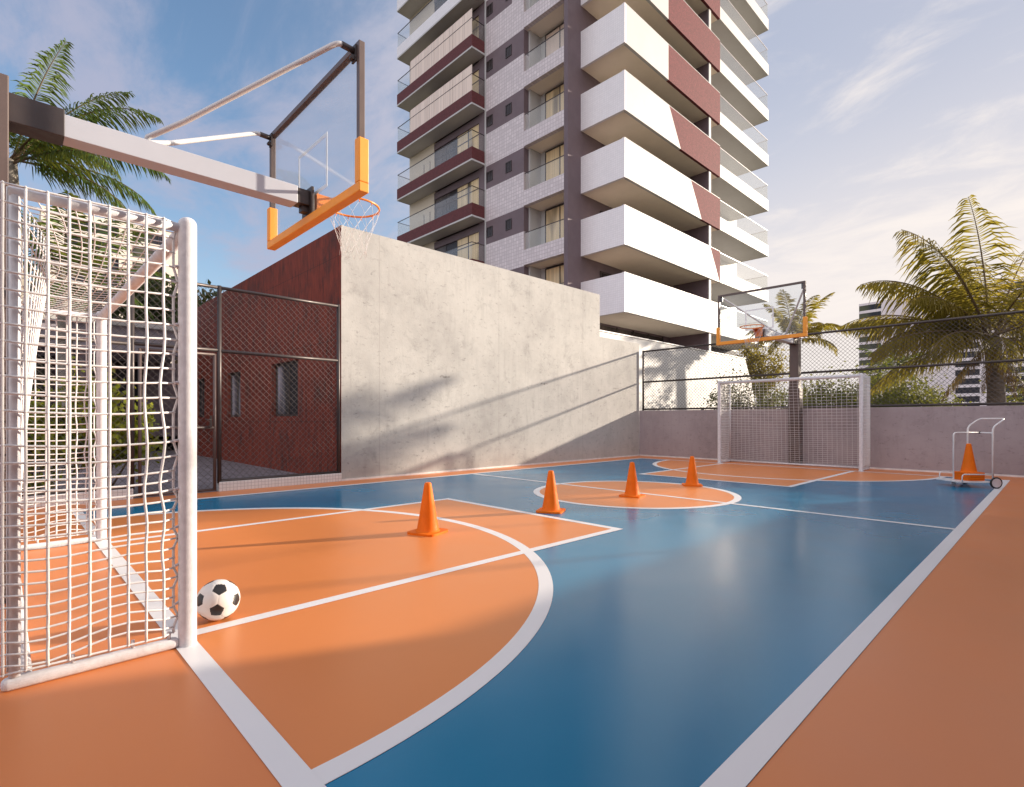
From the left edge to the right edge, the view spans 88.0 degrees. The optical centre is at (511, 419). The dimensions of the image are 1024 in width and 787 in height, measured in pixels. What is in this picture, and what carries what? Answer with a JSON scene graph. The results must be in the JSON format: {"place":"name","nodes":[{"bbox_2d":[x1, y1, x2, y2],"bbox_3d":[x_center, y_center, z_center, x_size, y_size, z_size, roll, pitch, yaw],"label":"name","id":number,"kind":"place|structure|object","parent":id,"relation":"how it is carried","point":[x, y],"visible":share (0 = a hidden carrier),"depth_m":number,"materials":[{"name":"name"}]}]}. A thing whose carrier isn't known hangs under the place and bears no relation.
{"place":"outdoors","nodes":[
{"label":"outdoors","id":0,"kind":"place"},
{"bbox_2d":[29,314,177,454],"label":"courtyard building","id":1,"kind":"structure","parent":0,"point":[152,360],"depth_m":16.84,"materials":[{"name":"grey concrete"}]},
{"bbox_2d":[30,355,53,414],"bbox_3d":[-15.201,-0.700,16.210,1.800,2.600,0.060,0,0,-44],"label":"window","id":2,"kind":"structure","parent":1,"relation":"in","point":[42,387],"depth_m":16.64,"materials":[{"name":"grey glass"}]},
{"bbox_2d":[87,359,143,426],"bbox_3d":[-13.400,-0.700,17.944,1.600,2.600,0.060,0,0,-44],"label":"window","id":3,"kind":"structure","parent":1,"relation":"in","point":[117,371],"depth_m":18.07,"materials":[{"name":"grey glass"}]},
{"bbox_2d":[37,205,177,362],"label":"apartment building","id":4,"kind":"structure","parent":0,"point":[169,270],"depth_m":95.64,"materials":[{"name":"white concrete"}]},
{"bbox_2d":[65,219,118,318],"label":"window","id":5,"kind":"structure","parent":4,"relation":"in","point":[117,261],"depth_m":93.64,"materials":[{"name":"glass"}]},
{"bbox_2d":[132,232,161,283],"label":"window","id":6,"kind":"structure","parent":4,"relation":"in","point":[159,238],"depth_m":98.43,"materials":[{"name":"glass"}]},
{"bbox_2d":[22,450,297,498],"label":"courtyard paving","id":7,"kind":"structure","parent":0,"point":[252,470],"depth_m":10.88,"materials":[{"name":"grey concrete"}]},
{"bbox_2d":[22,381,79,492],"bbox_3d":[-6.579,0.284,7.200,1.217,1.652,1.184,0,0,-34],"label":"shrub","id":8,"kind":"object","parent":7,"relation":"on","point":[39,437],"visible":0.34,"depth_m":7.18,"materials":[{"name":"green plant"}]},
{"bbox_2d":[28,276,112,317],"bbox_3d":[-20.563,-2.672,23.278,7.592,7.563,6.651,0,0,-44],"label":"tree","id":9,"kind":"object","parent":7,"relation":"on","point":[71,292],"visible":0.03,"depth_m":23.48,"materials":[{"name":"green plant"}]},
{"bbox_2d":[21,489,132,508],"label":"tiled curb","id":10,"kind":"structure","parent":7,"relation":"on","point":[120,492],"depth_m":6.91,"materials":[{"name":"white tile"}]},
{"bbox_2d":[21,256,134,496],"bbox_3d":[-7.179,-0.537,5.532,5.341,3.025,0.060,0,0,-44],"label":"chain link fence","id":11,"kind":"object","parent":10,"relation":"on","point":[132,387],"visible":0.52,"depth_m":7.19,"materials":[{"name":"metal"}]},
{"bbox_2d":[9,37,170,469],"bbox_3d":[-10.099,-3.344,10.844,5.557,8.903,4.708,0,0,-44],"label":"royal palm","id":12,"kind":"object","parent":7,"relation":"on","point":[45,152],"visible":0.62,"depth_m":11.11,"materials":[{"name":"green plant"}]},
{"bbox_2d":[21,189,174,461],"bbox_3d":[-11.432,-2.398,13.318,4.665,7.000,4.579,0,0,1],"label":"royal palm","id":13,"kind":"object","parent":7,"relation":"on","point":[63,357],"visible":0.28,"depth_m":13.34,"materials":[{"name":"green plant"}]},
{"bbox_2d":[51,356,168,485],"bbox_3d":[-6.035,0.094,7.889,1.297,2.027,1.458,0,0,19],"label":"shrub","id":14,"kind":"object","parent":7,"relation":"on","point":[117,437],"visible":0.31,"depth_m":7.66,"materials":[{"name":"green plant"}]},
{"bbox_2d":[197,225,340,473],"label":"red building","id":15,"kind":"structure","parent":7,"relation":"on","point":[311,271],"depth_m":11.59,"materials":[{"name":"brown"}]},
{"bbox_2d":[199,379,203,416],"bbox_3d":[-9.443,-0.655,16.293,0.060,1.170,0.930,0,0,-44],"label":"window","id":16,"kind":"structure","parent":15,"relation":"in","point":[201,388],"depth_m":16.53,"materials":[{"name":"black glass"}]},
{"bbox_2d":[231,372,239,416],"bbox_3d":[-7.198,-0.655,13.963,0.060,1.170,1.100,0,0,-44],"label":"window","id":17,"kind":"structure","parent":15,"relation":"in","point":[234,377],"depth_m":14.13,"materials":[{"name":"grey glass"}]},
{"bbox_2d":[276,360,297,415],"bbox_3d":[-4.812,-0.655,11.486,0.060,1.170,1.460,0,0,-44],"label":"window","id":18,"kind":"structure","parent":15,"relation":"in","point":[292,391],"depth_m":11.46,"materials":[{"name":"grey glass"}]},
{"bbox_2d":[217,473,341,491],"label":"curb","id":19,"kind":"structure","parent":7,"relation":"on","point":[267,483],"depth_m":8.69,"materials":[{"name":"grey concrete"}]},
{"bbox_2d":[217,285,339,482],"bbox_3d":[-3.791,-0.537,8.796,1.982,3.025,0.060,0,0,-44],"label":"chain link fence","id":20,"kind":"object","parent":19,"relation":"on","point":[220,351],"visible":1,"depth_m":8.65,"materials":[{"name":"metal"}]},
{"bbox_2d":[135,275,217,351],"bbox_3d":[-4.881,-1.540,7.747,1.045,1.012,0.049,0,0,-44],"label":"chain link fence","id":21,"kind":"object","parent":20,"relation":"attached to","point":[201,285],"visible":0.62,"depth_m":7.68,"materials":[{"name":"metal"}]},
{"bbox_2d":[138,347,215,496],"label":"chain link gate","id":22,"kind":"structure","parent":20,"relation":"attached to","point":[140,421],"depth_m":7.68,"materials":[{"name":"black metal"}]},
{"bbox_2d":[0,456,1023,786],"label":"court floor","id":23,"kind":"structure","parent":0,"point":[926,690],"depth_m":2.08,"materials":[{"name":"orange paint"}]},
{"bbox_2d":[0,180,196,691],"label":"soccer goal","id":24,"kind":"object","parent":23,"relation":"on","point":[181,239],"visible":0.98,"depth_m":2.40,"materials":[{"name":"paint"}]},
{"bbox_2d":[0,39,379,602],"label":"basketball hoop","id":25,"kind":"object","parent":23,"relation":"on","point":[29,117],"visible":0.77,"depth_m":3.88,"materials":[{"name":"brown paint"}]},
{"bbox_2d":[341,225,638,480],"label":"concrete wall","id":26,"kind":"structure","parent":23,"relation":"on","point":[451,363],"depth_m":11.50,"materials":[{"name":"grey concrete"}]},
{"bbox_2d":[83,458,1007,786],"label":"court playing area","id":27,"kind":"object","parent":23,"relation":"on","point":[683,648],"visible":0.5,"depth_m":2.95,"materials":[{"name":"blue paint"}]},
{"bbox_2d":[80,460,938,786],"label":"court goal area","id":28,"kind":"object","parent":27,"relation":"on","point":[320,684],"visible":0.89,"depth_m":2.65,"materials":[{"name":"orange paint"}]},
{"bbox_2d":[103,463,847,634],"bbox_3d":[1.828,1.099,8.015,12.545,0.001,2.890,0,0,-44],"label":"court key area","id":29,"kind":"object","parent":28,"relation":"on","point":[267,567],"visible":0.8,"depth_m":4.59,"materials":[{"name":"orange paint"}]},
{"bbox_2d":[197,579,239,620],"bbox_3d":[-1.615,0.991,2.916,0.216,0.216,0.216,0,0,-44],"label":"soccer ball","id":30,"kind":"object","parent":29,"relation":"on","point":[218,599],"visible":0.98,"depth_m":2.85,"materials":[{"name":"white leather"}]},
{"bbox_2d":[407,482,447,536],"bbox_3d":[-0.817,0.855,5.150,0.310,0.489,0.310,0,0,26],"label":"traffic cone","id":31,"kind":"object","parent":29,"relation":"on","point":[427,526],"visible":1,"depth_m":5.09,"materials":[{"name":"orange plastic"}]},
{"bbox_2d":[95,460,944,784],"bbox_3d":[1.828,1.098,8.015,12.545,0.001,5.930,0,0,-44],"label":"court arc line","id":32,"kind":"object","parent":28,"relation":"on","point":[419,720],"visible":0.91,"depth_m":2.30,"materials":[{"name":"white paint"}]},
{"bbox_2d":[682,456,702,486],"bbox_3d":[3.004,0.855,8.845,0.310,0.489,0.310,0,0,11],"label":"traffic cone","id":33,"kind":"object","parent":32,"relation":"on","point":[692,479],"visible":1,"depth_m":8.78,"materials":[{"name":"orange plastic"}]},
{"bbox_2d":[619,462,644,497],"bbox_3d":[1.723,0.855,7.609,0.310,0.489,0.310,0,0,34],"label":"traffic cone","id":34,"kind":"object","parent":28,"relation":"on","point":[632,490],"visible":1,"depth_m":7.55,"materials":[{"name":"orange plastic"}]},
{"bbox_2d":[111,463,954,634],"bbox_3d":[1.828,1.097,8.015,12.355,0.001,7.503,0,0,-44],"label":"court key line","id":35,"kind":"object","parent":27,"relation":"on","point":[292,608],"visible":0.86,"depth_m":4.62,"materials":[{"name":"white paint"}]},
{"bbox_2d":[73,458,1009,786],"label":"court boundary line","id":36,"kind":"object","parent":27,"relation":"on","point":[741,766],"visible":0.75,"depth_m":2.13,"materials":[{"name":"white paint"}]},
{"bbox_2d":[536,470,565,513],"bbox_3d":[0.466,0.855,6.349,0.310,0.489,0.310,0,0,18],"label":"traffic cone","id":37,"kind":"object","parent":27,"relation":"on","point":[550,504],"visible":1,"depth_m":6.29,"materials":[{"name":"orange plastic"}]},
{"bbox_2d":[936,418,1003,488],"bbox_3d":[7.547,0.536,8.749,0.722,1.127,0.680,0,0,5],"label":"cone trolley","id":38,"kind":"object","parent":27,"relation":"on","point":[996,482],"visible":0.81,"depth_m":8.51,"materials":[{"name":"white metal"}]},
{"bbox_2d":[954,477,984,480],"bbox_3d":[7.532,0.748,8.746,0.310,0.489,0.310,0,0,-2],"label":"traffic cone","id":39,"kind":"object","parent":38,"relation":"on","point":[971,479],"visible":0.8,"depth_m":8.59,"materials":[{"name":"orange plastic"}]},
{"bbox_2d":[954,476,984,478],"bbox_3d":[7.532,0.721,8.746,0.310,0.489,0.310,0,0,-2],"label":"traffic cone","id":40,"kind":"object","parent":39,"relation":"on","point":[970,477],"visible":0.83,"depth_m":8.64,"materials":[{"name":"orange plastic"}]},
{"bbox_2d":[954,474,984,476],"bbox_3d":[7.532,0.694,8.746,0.310,0.489,0.310,0,0,-2],"label":"traffic cone","id":41,"kind":"object","parent":40,"relation":"on","point":[967,476],"visible":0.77,"depth_m":8.61,"materials":[{"name":"orange plastic"}]},
{"bbox_2d":[954,473,984,475],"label":"traffic cone","id":42,"kind":"object","parent":41,"relation":"on","point":[968,475],"visible":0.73,"depth_m":8.60,"materials":[{"name":"orange plastic"}]},
{"bbox_2d":[954,443,984,473],"bbox_3d":[7.532,0.639,8.746,0.310,0.489,0.310,0,0,-2],"label":"traffic cone","id":43,"kind":"object","parent":42,"relation":"on","point":[968,466],"visible":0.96,"depth_m":8.69,"materials":[{"name":"orange plastic"}]},
{"bbox_2d":[716,281,807,463],"bbox_3d":[6.019,-0.848,11.659,2.844,3.895,1.781,0,0,-24],"label":"basketball hoop","id":44,"kind":"object","parent":23,"relation":"on","point":[763,333],"visible":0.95,"depth_m":12.26,"materials":[{"name":"brown paint"}]},
{"bbox_2d":[718,373,869,470],"bbox_3d":[6.551,0.057,12.565,0.704,2.086,3.168,0,0,-44],"label":"soccer goal","id":45,"kind":"object","parent":23,"relation":"on","point":[864,422],"visible":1,"depth_m":12.42,"materials":[{"name":"paint"}]},
{"bbox_2d":[639,405,1023,476],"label":"concrete wall","id":46,"kind":"structure","parent":23,"relation":"on","point":[919,439],"depth_m":11.83,"materials":[{"name":"grey concrete"}]},
{"bbox_2d":[642,310,1023,410],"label":"chain link fence","id":47,"kind":"object","parent":46,"relation":"on","point":[876,368],"visible":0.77,"depth_m":11.98,"materials":[{"name":"metal"}]},
{"bbox_2d":[0,0,1023,408],"label":"sky","id":48,"kind":"structure","parent":0,"point":[885,116],"materials":[{"name":"blue"}]},
{"bbox_2d":[859,278,1023,406],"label":"apartment building","id":49,"kind":"structure","parent":0,"point":[866,310],"depth_m":184.04,"materials":[{"name":"grey concrete"}]},
{"bbox_2d":[859,304,880,403],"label":"window","id":50,"kind":"structure","parent":49,"relation":"in","point":[868,307],"depth_m":203.39,"materials":[{"name":"grey glass"}]},
{"bbox_2d":[955,290,979,405],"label":"window","id":51,"kind":"structure","parent":49,"relation":"in","point":[977,370],"depth_m":178.49,"materials":[{"name":"grey glass"}]},
{"bbox_2d":[1004,281,1023,405],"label":"window","id":52,"kind":"structure","parent":49,"relation":"in","point":[1022,369],"depth_m":169.20,"materials":[{"name":"grey metal"}]},
{"label":"ground","id":53,"kind":"structure","parent":0,"visible":0},
{"bbox_2d":[85,259,223,363],"bbox_3d":[-16.975,-3.209,25.235,6.735,8.635,5.405,0,0,-13],"label":"tree","id":54,"kind":"object","parent":53,"relation":"on","point":[152,303],"visible":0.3,"depth_m":24.39,"materials":[{"name":"green plant"}]},
{"bbox_2d":[397,0,768,386],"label":"apartment tower","id":55,"kind":"structure","parent":53,"relation":"on","point":[608,151],"depth_m":27.67,"materials":[{"name":"white concrete"}]},
{"bbox_2d":[435,0,472,11],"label":"balcony door","id":56,"kind":"structure","parent":55,"relation":"in","point":[438,4],"depth_m":32.08,"materials":[{"name":"glass"}]},
{"bbox_2d":[435,232,478,259],"bbox_3d":[-3.240,-9.180,30.906,0.060,2.440,4.190,0,0,-44],"label":"balcony door","id":57,"kind":"structure","parent":55,"relation":"in","point":[470,250],"depth_m":30.28,"materials":[{"name":"beige glass"}]},
{"bbox_2d":[435,178,478,218],"bbox_3d":[-3.240,-12.180,30.906,0.060,2.440,4.190,0,0,-44],"label":"balcony door","id":58,"kind":"structure","parent":55,"relation":"in","point":[471,194],"depth_m":30.75,"materials":[{"name":"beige glass"}]},
{"bbox_2d":[435,124,478,166],"bbox_3d":[-3.240,-15.180,30.906,0.060,2.440,4.190,0,0,-44],"label":"balcony door","id":59,"kind":"structure","parent":55,"relation":"in","point":[470,139],"depth_m":30.70,"materials":[{"name":"clear glass"}]},
{"bbox_2d":[469,70,478,120],"bbox_3d":[-3.240,-18.180,30.906,0.060,2.440,4.190,0,0,-44],"label":"balcony door","id":60,"kind":"structure","parent":55,"relation":"in","point":[475,80],"depth_m":29.65,"materials":[{"name":"glass"}]},
{"bbox_2d":[472,16,478,37],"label":"balcony door","id":61,"kind":"structure","parent":55,"relation":"in","point":[475,25],"depth_m":29.63,"materials":[{"name":"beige glass"}]},
{"bbox_2d":[486,226,492,237],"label":"window","id":62,"kind":"structure","parent":55,"relation":"in","point":[489,230],"depth_m":28.66,"materials":[{"name":"brown metal"}]},
{"bbox_2d":[486,170,492,182],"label":"window","id":63,"kind":"structure","parent":55,"relation":"in","point":[489,175],"depth_m":28.66,"materials":[{"name":"brown metal"}]},
{"bbox_2d":[486,114,492,126],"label":"window","id":64,"kind":"structure","parent":55,"relation":"in","point":[489,120],"depth_m":28.66,"materials":[{"name":"black glass"}]},
{"bbox_2d":[486,58,492,71],"bbox_3d":[-1.212,-19.150,28.667,0.034,0.540,0.470,0,0,-44],"label":"window","id":65,"kind":"structure","parent":55,"relation":"in","point":[489,64],"depth_m":28.66,"materials":[{"name":"black glass"}]},
{"bbox_2d":[486,2,492,16],"bbox_3d":[-1.212,-22.150,28.667,0.034,0.540,0.470,0,0,-44],"label":"window","id":66,"kind":"structure","parent":55,"relation":"in","point":[489,9],"depth_m":28.66,"materials":[{"name":"black glass"}]},
{"bbox_2d":[505,218,511,230],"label":"window","id":67,"kind":"structure","parent":55,"relation":"in","point":[508,223],"depth_m":27.59,"materials":[{"name":"brown metal"}]},
{"bbox_2d":[505,160,511,172],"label":"window","id":68,"kind":"structure","parent":55,"relation":"in","point":[508,165],"depth_m":27.59,"materials":[{"name":"brown metal"}]},
{"bbox_2d":[505,102,511,115],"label":"window","id":69,"kind":"structure","parent":55,"relation":"in","point":[508,108],"depth_m":27.59,"materials":[{"name":"black glass"}]},
{"bbox_2d":[505,44,511,58],"bbox_3d":[-0.181,-19.150,27.597,0.034,0.540,0.440,0,0,-44],"label":"window","id":70,"kind":"structure","parent":55,"relation":"in","point":[508,50],"depth_m":27.59,"materials":[{"name":"grey glass"}]},
{"bbox_2d":[545,264,563,284],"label":"balcony door","id":71,"kind":"structure","parent":55,"relation":"in","point":[555,274],"depth_m":26.76,"materials":[{"name":"brown metal"}]},
{"bbox_2d":[545,203,563,242],"bbox_3d":[2.481,-9.620,26.482,0.060,2.239,2.199,0,0,-44],"label":"balcony door","id":72,"kind":"structure","parent":55,"relation":"in","point":[554,231],"depth_m":26.81,"materials":[{"name":"beige glass"}]},
{"bbox_2d":[545,143,563,180],"bbox_3d":[2.481,-12.620,26.482,0.060,2.239,2.199,0,0,-44],"label":"balcony door","id":73,"kind":"structure","parent":55,"relation":"in","point":[555,168],"depth_m":26.81,"materials":[{"name":"beige glass"}]},
{"bbox_2d":[545,83,563,118],"bbox_3d":[2.481,-15.620,26.482,0.060,2.239,2.199,0,0,-44],"label":"balcony door","id":74,"kind":"structure","parent":55,"relation":"in","point":[555,105],"depth_m":26.81,"materials":[{"name":"clear glass"}]},
{"bbox_2d":[545,22,563,56],"bbox_3d":[2.481,-18.620,26.482,0.060,2.239,2.199,0,0,-44],"label":"balcony door","id":75,"kind":"structure","parent":55,"relation":"in","point":[555,42],"depth_m":26.81,"materials":[{"name":"brown metal"}]},
{"bbox_2d":[600,271,611,277],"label":"balcony door","id":76,"kind":"structure","parent":55,"relation":"in","point":[602,274],"depth_m":26.61,"materials":[{"name":"glass"}]},
{"bbox_2d":[600,330,755,410],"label":"white boundary wall","id":77,"kind":"structure","parent":53,"relation":"on","point":[645,344],"depth_m":21.90,"materials":[{"name":"white paint"}]},
{"bbox_2d":[701,359,782,409],"bbox_3d":[9.295,-0.667,21.342,3.522,3.550,3.322,0,0,-44],"label":"bush","id":78,"kind":"object","parent":53,"relation":"on","point":[738,401],"visible":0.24,"depth_m":21.33,"materials":[{"name":"green plant"}]},
{"bbox_2d":[736,330,788,404],"bbox_3d":[15.054,-2.080,32.014,3.975,6.374,4.254,0,0,-44],"label":"tree","id":79,"kind":"object","parent":53,"relation":"on","point":[757,360],"visible":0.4,"depth_m":31.53,"materials":[{"name":"green plant"}]},
{"bbox_2d":[752,382,819,408],"bbox_3d":[9.716,-0.144,18.438,2.454,2.507,2.486,0,0,0],"label":"bush","id":80,"kind":"object","parent":53,"relation":"on","point":[773,395],"visible":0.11,"depth_m":18.57,"materials":[{"name":"green plant"}]},
{"bbox_2d":[745,289,847,387],"bbox_3d":[12.890,-2.538,23.845,4.153,7.289,3.648,0,0,2],"label":"date palm","id":81,"kind":"object","parent":53,"relation":"on","point":[795,327],"visible":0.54,"depth_m":23.72,"materials":[{"name":"green plant"}]},
{"bbox_2d":[779,367,892,408],"bbox_3d":[10.195,-0.389,16.967,3.031,2.999,3.510,0,0,-44],"label":"bush","id":82,"kind":"object","parent":53,"relation":"on","point":[837,393],"visible":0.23,"depth_m":16.77,"materials":[{"name":"green plant"}]},
{"bbox_2d":[854,344,926,390],"bbox_3d":[24.260,-1.961,33.971,4.300,6.129,4.527,0,0,-44],"label":"date palm","id":83,"kind":"object","parent":53,"relation":"on","point":[895,363],"visible":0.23,"depth_m":33.57,"materials":[{"name":"green plant"}]},
{"bbox_2d":[828,357,962,407],"bbox_3d":[12.362,-0.493,17.398,3.262,3.213,3.678,0,0,-27],"label":"bush","id":84,"kind":"object","parent":53,"relation":"on","point":[901,398],"visible":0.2,"depth_m":16.72,"materials":[{"name":"green plant"}]},
{"bbox_2d":[836,195,1023,405],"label":"coconut palm","id":85,"kind":"object","parent":53,"relation":"on","point":[946,304],"visible":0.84,"depth_m":12.84,"materials":[{"name":"green plant"}]},
{"bbox_2d":[906,388,975,406],"bbox_3d":[13.877,-0.004,17.429,2.818,2.233,2.648,0,0,5],"label":"bush","id":86,"kind":"object","parent":53,"relation":"on","point":[953,400],"visible":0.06,"depth_m":17.20,"materials":[{"name":"green plant"}]},
{"bbox_2d":[978,364,1023,405],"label":"bush","id":87,"kind":"object","parent":53,"relation":"on","point":[1017,399],"visible":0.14,"depth_m":14.95,"materials":[{"name":"green plant"}]}
]}

